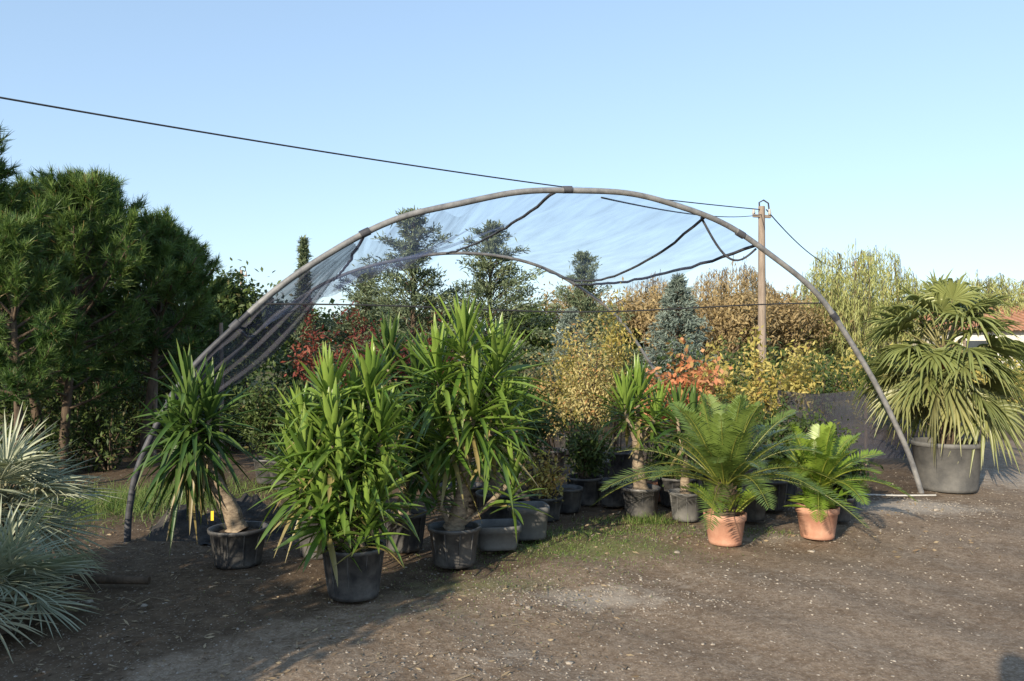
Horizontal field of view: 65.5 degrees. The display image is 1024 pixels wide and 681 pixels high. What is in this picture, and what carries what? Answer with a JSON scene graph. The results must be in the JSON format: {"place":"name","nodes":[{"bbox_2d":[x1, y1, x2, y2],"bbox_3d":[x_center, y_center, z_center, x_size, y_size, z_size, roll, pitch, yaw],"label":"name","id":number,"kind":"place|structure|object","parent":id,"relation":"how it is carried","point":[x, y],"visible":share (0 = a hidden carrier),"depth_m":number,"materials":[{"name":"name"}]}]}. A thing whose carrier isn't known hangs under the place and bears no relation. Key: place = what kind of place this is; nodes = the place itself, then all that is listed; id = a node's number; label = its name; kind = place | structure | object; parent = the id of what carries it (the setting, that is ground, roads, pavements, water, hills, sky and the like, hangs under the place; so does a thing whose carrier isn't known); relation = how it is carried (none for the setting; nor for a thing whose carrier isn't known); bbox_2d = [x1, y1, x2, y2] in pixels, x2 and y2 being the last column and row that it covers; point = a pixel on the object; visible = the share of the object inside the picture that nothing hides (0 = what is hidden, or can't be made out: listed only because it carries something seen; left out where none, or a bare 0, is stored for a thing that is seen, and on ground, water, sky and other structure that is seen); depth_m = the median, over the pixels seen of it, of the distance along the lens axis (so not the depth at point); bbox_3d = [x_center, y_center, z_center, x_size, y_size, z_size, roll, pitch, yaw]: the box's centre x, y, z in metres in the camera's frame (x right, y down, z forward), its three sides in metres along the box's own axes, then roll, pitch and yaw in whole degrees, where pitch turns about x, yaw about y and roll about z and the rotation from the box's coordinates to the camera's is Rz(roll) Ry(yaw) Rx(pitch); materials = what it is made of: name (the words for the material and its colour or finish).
{"place":"outdoors","nodes":[
{"label":"outdoors","id":0,"kind":"place"},
{"bbox_2d":[0,352,1023,680],"bbox_3d":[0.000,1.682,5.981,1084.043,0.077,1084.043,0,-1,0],"label":"ground","id":1,"kind":"structure","parent":0,"point":[964,656],"depth_m":4.99,"materials":[{"name":"soil"}]},
{"bbox_2d":[0,123,66,386],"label":"pine tree","id":2,"kind":"object","parent":1,"relation":"on","point":[17,202],"visible":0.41,"depth_m":9.67,"materials":[{"name":"green plant"}]},
{"bbox_2d":[1,170,97,463],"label":"pine tree","id":3,"kind":"object","parent":1,"relation":"on","point":[27,181],"visible":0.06,"depth_m":10.81,"materials":[{"name":"green plant"}]},
{"bbox_2d":[0,203,103,493],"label":"pine tree","id":4,"kind":"object","parent":1,"relation":"on","point":[21,243],"visible":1,"depth_m":8.60,"materials":[{"name":"green plant"}]},
{"bbox_2d":[0,491,113,661],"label":"silver fan palm","id":5,"kind":"object","parent":1,"relation":"on","point":[23,570],"visible":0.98,"depth_m":4.52,"materials":[{"name":"green plant"}]},
{"bbox_2d":[0,402,122,596],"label":"silver fan palm","id":6,"kind":"object","parent":1,"relation":"on","point":[21,470],"visible":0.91,"depth_m":5.32,"materials":[{"name":"green plant"}]},
{"bbox_2d":[0,384,143,472],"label":"shrub row","id":7,"kind":"object","parent":1,"relation":"on","point":[93,430],"visible":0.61,"depth_m":10.56,"materials":[{"name":"green plant"}]},
{"bbox_2d":[19,164,138,407],"bbox_3d":[-7.546,-0.608,13.643,2.626,4.732,2.793,0,-1,-16],"label":"pine tree","id":8,"kind":"object","parent":1,"relation":"on","point":[80,172],"depth_m":13.51,"materials":[{"name":"green plant"}]},
{"bbox_2d":[4,162,175,474],"bbox_3d":[-5.539,-0.253,10.258,2.327,3.944,2.188,0,-1,-37],"label":"pine tree","id":9,"kind":"object","parent":1,"relation":"on","point":[83,201],"visible":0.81,"depth_m":10.07,"materials":[{"name":"green plant"}]},
{"bbox_2d":[34,168,151,438],"bbox_3d":[-6.489,-0.493,12.366,2.486,4.486,2.003,0,-1,-34],"label":"pine tree","id":10,"kind":"object","parent":1,"relation":"on","point":[118,201],"visible":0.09,"depth_m":12.28,"materials":[{"name":"green plant"}]},
{"bbox_2d":[41,574,150,584],"bbox_3d":[-2.976,1.626,5.418,1.058,0.082,0.091,0,-1,6],"label":"fallen log","id":11,"kind":"object","parent":1,"relation":"on","point":[113,579],"visible":0.54,"depth_m":5.37,"materials":[{"name":"wood"}]},
{"bbox_2d":[13,470,285,540],"bbox_3d":[-4.515,1.730,8.494,5.196,0.413,4.232,0,-1,0],"label":"grass patch","id":12,"kind":"object","parent":1,"relation":"on","point":[111,504],"visible":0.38,"depth_m":8.13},
{"bbox_2d":[97,202,217,461],"bbox_3d":[-5.131,-0.130,11.562,1.669,3.739,2.072,0,-1,-15],"label":"pine tree","id":13,"kind":"object","parent":1,"relation":"on","point":[169,240],"visible":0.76,"depth_m":11.37,"materials":[{"name":"green plant"}]},
{"bbox_2d":[0,357,322,457],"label":"shrub row","id":14,"kind":"object","parent":1,"relation":"on","point":[57,400],"visible":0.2,"depth_m":12.29,"materials":[{"name":"green plant"}]},
{"bbox_2d":[152,323,223,458],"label":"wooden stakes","id":15,"kind":"object","parent":1,"relation":"on","point":[155,402],"visible":0.15,"depth_m":11.69,"materials":[{"name":"brown wood"}]},
{"bbox_2d":[140,227,241,377],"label":"pine tree","id":16,"kind":"object","parent":1,"relation":"on","point":[210,267],"visible":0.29,"depth_m":13.68,"materials":[{"name":"green plant"}]},
{"bbox_2d":[121,338,268,568],"bbox_3d":[-2.342,0.822,5.907,1.035,1.678,1.002,0,-1,0],"label":"potted yucca plant","id":17,"kind":"object","parent":1,"relation":"on","point":[197,471],"visible":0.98,"depth_m":5.83,"materials":[{"name":"green plant"}]},
{"bbox_2d":[144,493,298,544],"bbox_3d":[-2.500,1.568,7.158,1.500,0.307,1.250,0,-1,0],"label":"ground cloth heap","id":18,"kind":"object","parent":1,"relation":"on","point":[257,512],"visible":0.49,"depth_m":6.81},
{"bbox_2d":[44,329,426,436],"bbox_3d":[-5.031,0.740,15.316,7.753,2.487,3.199,0,-1,0],"label":"shrub row","id":19,"kind":"object","parent":1,"relation":"on","point":[289,366],"visible":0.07,"depth_m":15.23,"materials":[{"name":"green plant"}]},
{"bbox_2d":[197,257,284,383],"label":"distant tree","id":20,"kind":"object","parent":1,"relation":"on","point":[237,293],"visible":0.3,"depth_m":24.59,"materials":[{"name":"green plant"}]},
{"bbox_2d":[219,356,309,483],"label":"potted shrub","id":21,"kind":"object","parent":1,"relation":"on","point":[259,420],"visible":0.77,"depth_m":9.41,"materials":[{"name":"green plant"}]},
{"bbox_2d":[267,458,288,489],"bbox_3d":[-2.600,1.531,9.183,0.432,0.334,0.416,0,-1,0],"label":"plant pot","id":22,"kind":"object","parent":1,"relation":"on","point":[274,474],"visible":0.24,"depth_m":9.03,"materials":[{"name":"black plastic"}]},
{"bbox_2d":[285,235,321,383],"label":"cypress tree","id":23,"kind":"object","parent":1,"relation":"on","point":[303,251],"visible":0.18,"depth_m":23.44,"materials":[{"name":"green plant"}]},
{"bbox_2d":[281,309,328,387],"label":"red leaf tree","id":24,"kind":"object","parent":1,"relation":"on","point":[307,348],"visible":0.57,"depth_m":11.21,"materials":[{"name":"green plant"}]},
{"bbox_2d":[268,300,348,388],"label":"distant tree","id":25,"kind":"object","parent":1,"relation":"on","point":[316,319],"visible":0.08,"depth_m":26.72,"materials":[{"name":"green plant"}]},
{"bbox_2d":[258,350,361,559],"bbox_3d":[-1.519,0.861,6.207,0.895,1.608,0.735,0,-1,0],"label":"potted yucca plant","id":26,"kind":"object","parent":1,"relation":"on","point":[303,549],"visible":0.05,"depth_m":6.09,"materials":[{"name":"green plant"}]},
{"bbox_2d":[241,333,426,601],"bbox_3d":[-1.147,0.801,5.166,1.213,1.704,1.004,0,-1,0],"label":"potted yucca plant","id":27,"kind":"object","parent":1,"relation":"on","point":[328,447],"visible":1,"depth_m":5.03,"materials":[{"name":"green plant"}]},
{"bbox_2d":[284,300,408,388],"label":"red leaf shrub","id":28,"kind":"object","parent":1,"relation":"on","point":[336,355],"visible":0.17,"depth_m":11.01,"materials":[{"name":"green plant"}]},
{"bbox_2d":[285,267,425,389],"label":"cedar tree","id":29,"kind":"object","parent":1,"relation":"on","point":[345,326],"visible":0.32,"depth_m":24.78,"materials":[{"name":"green plant"}]},
{"bbox_2d":[329,294,421,346],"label":"distant tree","id":30,"kind":"object","parent":1,"relation":"on","point":[404,324],"visible":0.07,"depth_m":29.00,"materials":[{"name":"green plant"}]},
{"bbox_2d":[307,205,489,369],"bbox_3d":[-2.883,-0.904,21.988,5.682,5.610,4.822,0,-1,0],"label":"cedar tree","id":31,"kind":"object","parent":1,"relation":"on","point":[410,246],"visible":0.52,"depth_m":21.77,"materials":[{"name":"green plant"}]},
{"bbox_2d":[348,307,457,552],"bbox_3d":[-0.863,0.687,6.414,1.045,1.960,0.989,0,-1,0],"label":"potted yucca plant","id":32,"kind":"object","parent":1,"relation":"on","point":[407,543],"visible":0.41,"depth_m":6.31,"materials":[{"name":"green plant"}]},
{"bbox_2d":[395,312,453,458],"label":"yucca plant","id":33,"kind":"object","parent":1,"relation":"on","point":[429,339],"visible":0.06,"depth_m":11.63,"materials":[{"name":"green plant"}]},
{"bbox_2d":[405,291,479,356],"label":"distant tree","id":34,"kind":"object","parent":1,"relation":"on","point":[436,317],"visible":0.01,"depth_m":28.99,"materials":[{"name":"green plant"}]},
{"bbox_2d":[439,482,481,517],"bbox_3d":[-0.500,1.534,7.683,0.429,0.294,0.419,0,-1,0],"label":"plant pot","id":35,"kind":"object","parent":1,"relation":"on","point":[471,504],"visible":0.34,"depth_m":7.55,"materials":[{"name":"black plastic"}]},
{"bbox_2d":[383,288,552,568],"bbox_3d":[-0.324,0.621,5.857,1.319,2.080,1.028,0,-1,0],"label":"potted yucca plant","id":36,"kind":"object","parent":1,"relation":"on","point":[454,535],"visible":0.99,"depth_m":5.83,"materials":[{"name":"green plant"}]},
{"bbox_2d":[204,522,757,642],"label":"weeds","id":37,"kind":"object","parent":1,"relation":"on","point":[592,537],"visible":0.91,"depth_m":6.47,"materials":[{"name":"green plant"}]},
{"bbox_2d":[83,293,895,371],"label":"woodland belt","id":38,"kind":"object","parent":1,"relation":"on","point":[333,300],"visible":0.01,"depth_m":57.27,"materials":[{"name":"green plant"}]},
{"bbox_2d":[474,519,521,550],"bbox_3d":[-0.120,1.570,6.433,0.378,0.194,0.315,0,-1,-9],"label":"planter tub","id":39,"kind":"object","parent":1,"relation":"on","point":[497,535],"visible":0.77,"depth_m":6.30,"materials":[{"name":"grey plastic"}]},
{"bbox_2d":[405,219,597,376],"bbox_3d":[-0.480,-0.762,22.434,5.966,5.330,5.064,-1,-1,42],"label":"cedar tree","id":40,"kind":"object","parent":1,"relation":"on","point":[486,288],"visible":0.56,"depth_m":22.26,"materials":[{"name":"green plant"}]},
{"bbox_2d":[446,341,556,518],"bbox_3d":[-0.114,0.843,7.277,1.076,1.668,0.842,0,-1,0],"label":"potted yucca plant","id":41,"kind":"object","parent":1,"relation":"on","point":[502,513],"visible":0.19,"depth_m":7.20,"materials":[{"name":"green plant"}]},
{"bbox_2d":[0,486,1019,680],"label":"leaf litter","id":42,"kind":"object","parent":1,"relation":"on","point":[347,623],"visible":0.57,"depth_m":4.88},
{"bbox_2d":[0,465,1023,680],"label":"gravel stones","id":43,"kind":"object","parent":1,"relation":"on","point":[545,659],"visible":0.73,"depth_m":5.14,"materials":[{"name":"gravel"}]},
{"bbox_2d":[84,508,939,664],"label":"loose stones","id":44,"kind":"object","parent":1,"relation":"on","point":[528,606],"visible":0.98,"depth_m":5.06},
{"bbox_2d":[484,292,560,377],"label":"distant tree","id":45,"kind":"object","parent":1,"relation":"on","point":[534,341],"visible":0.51,"depth_m":29.97,"materials":[{"name":"green plant"}]},
{"bbox_2d":[124,186,923,542],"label":"shade net tunnel","id":46,"kind":"structure","parent":1,"relation":"on","point":[256,336],"depth_m":7.17,"materials":[{"name":"metal"}]},
{"bbox_2d":[507,501,549,540],"bbox_3d":[0.140,1.534,6.783,0.336,0.274,0.315,0,-1,-12],"label":"planter tub","id":47,"kind":"object","parent":1,"relation":"on","point":[534,526],"visible":0.71,"depth_m":6.66,"materials":[{"name":"grey plastic"}]},
{"bbox_2d":[499,363,573,499],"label":"potted shrub","id":48,"kind":"object","parent":1,"relation":"on","point":[541,435],"visible":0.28,"depth_m":8.43,"materials":[{"name":"green plant"}]},
{"bbox_2d":[515,449,578,521],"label":"potted shrub","id":49,"kind":"object","parent":1,"relation":"on","point":[553,499],"visible":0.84,"depth_m":7.42,"materials":[{"name":"green plant"}]},
{"bbox_2d":[523,337,587,473],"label":"bamboo shrub","id":50,"kind":"object","parent":1,"relation":"on","point":[558,454],"visible":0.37,"depth_m":10.27,"materials":[{"name":"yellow plant"}]},
{"bbox_2d":[538,306,595,421],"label":"blue spruce tree","id":51,"kind":"object","parent":1,"relation":"on","point":[567,319],"visible":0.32,"depth_m":17.41,"materials":[{"name":"green plant"}]},
{"bbox_2d":[552,484,582,512],"bbox_3d":[0.550,1.567,7.883,0.310,0.234,0.326,0,-1,0],"label":"plant pot","id":52,"kind":"object","parent":1,"relation":"on","point":[572,498],"visible":0.73,"depth_m":7.76,"materials":[{"name":"black plastic"}]},
{"bbox_2d":[532,326,602,454],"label":"yellow leaf sapling","id":53,"kind":"object","parent":1,"relation":"on","point":[562,439],"visible":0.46,"depth_m":12.15,"materials":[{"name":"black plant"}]},
{"bbox_2d":[528,275,643,356],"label":"distant bare tree","id":54,"kind":"object","parent":1,"relation":"on","point":[566,305],"visible":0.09,"depth_m":33.01,"materials":[{"name":"brown plant"}]},
{"bbox_2d":[553,404,622,505],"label":"potted shrub","id":55,"kind":"object","parent":1,"relation":"on","point":[588,477],"visible":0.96,"depth_m":8.19,"materials":[{"name":"green plant"}]},
{"bbox_2d":[556,309,620,477],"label":"bamboo shrub","id":56,"kind":"object","parent":1,"relation":"on","point":[601,380],"visible":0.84,"depth_m":9.33,"materials":[{"name":"yellow plant"}]},
{"bbox_2d":[526,249,650,379],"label":"cedar tree","id":57,"kind":"object","parent":1,"relation":"on","point":[583,302],"visible":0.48,"depth_m":22.33,"materials":[{"name":"green plant"}]},
{"bbox_2d":[597,477,631,506],"bbox_3d":[1.050,1.560,8.183,0.370,0.254,0.350,0,-1,0],"label":"plant pot","id":58,"kind":"object","parent":1,"relation":"on","point":[614,498],"visible":0.67,"depth_m":8.05,"materials":[{"name":"black plastic"}]},
{"bbox_2d":[578,302,651,363],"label":"distant tree","id":59,"kind":"object","parent":1,"relation":"on","point":[638,339],"visible":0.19,"depth_m":31.86,"materials":[{"name":"brown plant"}]},
{"bbox_2d":[592,282,648,475],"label":"bamboo shrub","id":60,"kind":"object","parent":1,"relation":"on","point":[618,463],"visible":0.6,"depth_m":10.11,"materials":[{"name":"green plant"}]},
{"bbox_2d":[585,352,685,517],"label":"potted yucca plant","id":61,"kind":"object","parent":1,"relation":"on","point":[641,496],"visible":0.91,"depth_m":7.65,"materials":[{"name":"green plant"}]},
{"bbox_2d":[632,360,676,476],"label":"orange maple shrub","id":62,"kind":"object","parent":1,"relation":"on","point":[650,386],"visible":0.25,"depth_m":8.89,"materials":[{"name":"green plant"}]},
{"bbox_2d":[603,276,712,383],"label":"distant bare tree","id":63,"kind":"object","parent":1,"relation":"on","point":[648,317],"visible":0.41,"depth_m":30.22,"materials":[{"name":"brown plant"}]},
{"bbox_2d":[619,269,705,380],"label":"weeping birch tree","id":64,"kind":"object","parent":1,"relation":"on","point":[647,285],"visible":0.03,"depth_m":33.66,"materials":[{"name":"brown plant"}]},
{"bbox_2d":[642,442,700,506],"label":"potted shrub","id":65,"kind":"object","parent":1,"relation":"on","point":[666,484],"visible":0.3,"depth_m":8.10,"materials":[{"name":"green plant"}]},
{"bbox_2d":[452,327,894,430],"bbox_3d":[3.323,0.866,16.018,9.628,2.370,2.973,0,-1,0],"label":"shrub row","id":66,"kind":"object","parent":1,"relation":"on","point":[828,383],"visible":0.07,"depth_m":16.20,"materials":[{"name":"green plant"}]},
{"bbox_2d":[633,272,723,396],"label":"blue spruce tree","id":67,"kind":"object","parent":1,"relation":"on","point":[677,284],"visible":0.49,"depth_m":18.36,"materials":[{"name":"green plant"}]},
{"bbox_2d":[647,378,711,521],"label":"potted yucca plant","id":68,"kind":"object","parent":1,"relation":"on","point":[684,502],"visible":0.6,"depth_m":7.44,"materials":[{"name":"green plant"}]},
{"bbox_2d":[560,511,800,540],"bbox_3d":[1.585,1.670,7.286,2.526,0.204,0.680,0,-1,16],"label":"grass patch","id":69,"kind":"object","parent":1,"relation":"on","point":[654,519],"visible":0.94,"depth_m":7.32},
{"bbox_2d":[642,337,732,483],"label":"orange maple shrub","id":70,"kind":"object","parent":1,"relation":"on","point":[700,378],"visible":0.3,"depth_m":9.14,"materials":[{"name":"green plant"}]},
{"bbox_2d":[691,329,734,410],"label":"yellow leaf sapling","id":71,"kind":"object","parent":1,"relation":"on","point":[723,376],"visible":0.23,"depth_m":10.23,"materials":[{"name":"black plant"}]},
{"bbox_2d":[684,340,752,411],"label":"yellow leaf sapling","id":72,"kind":"object","parent":1,"relation":"on","point":[735,393],"visible":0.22,"depth_m":11.48,"materials":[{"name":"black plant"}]},
{"bbox_2d":[688,386,758,489],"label":"potted shrub","id":73,"kind":"object","parent":1,"relation":"on","point":[726,404],"visible":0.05,"depth_m":8.86,"materials":[{"name":"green plant"}]},
{"bbox_2d":[590,390,870,546],"bbox_3d":[1.821,1.036,6.586,2.288,1.265,1.918,0,-1,0],"label":"potted cycad palm","id":74,"kind":"object","parent":1,"relation":"on","point":[726,464],"visible":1,"depth_m":6.44,"materials":[{"name":"ceramic"}]},
{"bbox_2d":[679,255,785,372],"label":"weeping birch tree","id":75,"kind":"object","parent":1,"relation":"on","point":[709,287],"visible":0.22,"depth_m":30.59,"materials":[{"name":"brown plant"}]},
{"bbox_2d":[691,272,798,371],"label":"distant bare tree","id":76,"kind":"object","parent":1,"relation":"on","point":[740,318],"visible":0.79,"depth_m":26.89,"materials":[{"name":"brown plant"}]},
{"bbox_2d":[736,490,767,521],"bbox_3d":[2.250,1.552,7.483,0.305,0.254,0.288,0,-1,0],"label":"plant pot","id":77,"kind":"object","parent":1,"relation":"on","point":[754,510],"visible":0.38,"depth_m":7.37,"materials":[{"name":"black plastic"}]},
{"bbox_2d":[752,199,770,409],"bbox_3d":[6.274,-0.812,20.009,0.502,5.477,0.218,0,-1,-19],"label":"utility pole","id":78,"kind":"object","parent":1,"relation":"on","point":[761,278],"visible":0.77,"depth_m":19.95,"materials":[{"name":"brown wood"}]},
{"bbox_2d":[0,97,759,209],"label":"power cable","id":79,"kind":"object","parent":78,"relation":"attached to","point":[11,99],"visible":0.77,"depth_m":12.29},
{"bbox_2d":[601,197,761,216],"bbox_3d":[3.590,-2.306,14.027,0.018,1.885,13.153,0,-1,24],"label":"power cable","id":80,"kind":"object","parent":78,"relation":"attached to","point":[664,209],"visible":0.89,"depth_m":10.09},
{"bbox_2d":[710,290,812,363],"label":"weeping birch tree","id":81,"kind":"object","parent":1,"relation":"on","point":[788,294],"visible":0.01,"depth_m":33.53,"materials":[{"name":"brown plant"}]},
{"bbox_2d":[737,325,795,469],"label":"yellow leaf sapling","id":82,"kind":"object","parent":1,"relation":"on","point":[764,387],"visible":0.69,"depth_m":10.51,"materials":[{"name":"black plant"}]},
{"bbox_2d":[754,478,788,510],"bbox_3d":[2.600,1.538,7.983,0.344,0.294,0.335,0,-1,0],"label":"plant pot","id":83,"kind":"object","parent":1,"relation":"on","point":[780,493],"visible":0.5,"depth_m":7.85,"materials":[{"name":"black plastic"}]},
{"bbox_2d":[746,391,818,499],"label":"potted shrub","id":84,"kind":"object","parent":1,"relation":"on","point":[791,489],"visible":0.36,"depth_m":8.50,"materials":[{"name":"green plant"}]},
{"bbox_2d":[771,329,828,400],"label":"yellow leaf sapling","id":85,"kind":"object","parent":1,"relation":"on","point":[797,375],"visible":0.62,"depth_m":12.39,"materials":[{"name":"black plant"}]},
{"bbox_2d":[756,282,853,359],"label":"distant bare tree","id":86,"kind":"object","parent":1,"relation":"on","point":[794,315],"visible":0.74,"depth_m":27.92,"materials":[{"name":"brown plant"}]},
{"bbox_2d":[786,403,875,453],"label":"potted shrub","id":87,"kind":"object","parent":1,"relation":"on","point":[835,432],"visible":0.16,"depth_m":9.49,"materials":[{"name":"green plant"}]},
{"bbox_2d":[747,421,918,539],"bbox_3d":[2.660,1.181,6.810,1.449,0.980,1.434,0,-1,0],"label":"potted cycad palm","id":88,"kind":"object","parent":1,"relation":"on","point":[817,514],"visible":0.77,"depth_m":6.67,"materials":[{"name":"ceramic"}]},
{"bbox_2d":[798,275,879,365],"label":"distant bare tree","id":89,"kind":"object","parent":1,"relation":"on","point":[844,347],"visible":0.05,"depth_m":34.40,"materials":[{"name":"brown plant"}]},
{"bbox_2d":[783,242,929,370],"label":"willow tree","id":90,"kind":"object","parent":1,"relation":"on","point":[836,281],"visible":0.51,"depth_m":28.96,"materials":[{"name":"green plant"}]},
{"bbox_2d":[830,439,883,521],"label":"potted shrub","id":91,"kind":"object","parent":1,"relation":"on","point":[844,515],"visible":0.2,"depth_m":7.35,"materials":[{"name":"green plant"}]},
{"bbox_2d":[713,336,1023,401],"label":"shrub row","id":92,"kind":"object","parent":1,"relation":"on","point":[775,348],"visible":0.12,"depth_m":24.06,"materials":[{"name":"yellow plant"}]},
{"bbox_2d":[777,382,961,464],"bbox_3d":[4.950,1.150,10.995,2.550,1.150,0.115,0,-1,0],"label":"fence","id":93,"kind":"object","parent":1,"relation":"on","point":[840,403],"visible":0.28,"depth_m":10.98,"materials":[{"name":"metal"}]},
{"bbox_2d":[732,330,1023,419],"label":"shrub row","id":94,"kind":"object","parent":1,"relation":"on","point":[857,363],"visible":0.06,"depth_m":18.70,"materials":[{"name":"yellow plant"}]},
{"bbox_2d":[858,494,935,495],"bbox_3d":[4.184,1.687,8.684,0.874,0.020,0.064,0,-1,3],"label":"white pipe","id":95,"kind":"object","parent":1,"relation":"on","point":[898,495],"visible":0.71,"depth_m":8.67,"materials":[{"name":"plastic"}]},
{"bbox_2d":[847,269,1023,492],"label":"potted fan palm","id":96,"kind":"object","parent":1,"relation":"on","point":[946,459],"visible":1,"depth_m":8.83,"materials":[{"name":"plant"}]},
{"bbox_2d":[866,330,1023,377],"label":"walls","id":97,"kind":"structure","parent":1,"relation":"on","point":[975,337],"depth_m":27.00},
{"bbox_2d":[860,305,1023,332],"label":"roof","id":98,"kind":"structure","parent":97,"relation":"on","point":[1016,318],"depth_m":28.22,"materials":[{"name":"tile"}]},
{"bbox_2d":[963,339,987,353],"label":"windows","id":99,"kind":"structure","parent":97,"relation":"attached to","point":[971,344],"depth_m":26.97,"materials":[{"name":"grey glass"}]},
{"bbox_2d":[903,270,1023,316],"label":"willow tree","id":100,"kind":"object","parent":1,"relation":"on","point":[990,291],"visible":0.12,"depth_m":29.70,"materials":[{"name":"green plant"}]},
{"bbox_2d":[982,278,1023,306],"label":"willow tree","id":101,"kind":"object","parent":1,"relation":"on","point":[1021,289],"depth_m":33.12,"materials":[{"name":"green plant"}]},
{"bbox_2d":[0,0,1023,351],"label":"sky","id":102,"kind":"structure","parent":0,"point":[898,124],"materials":[{"name":"blue"}]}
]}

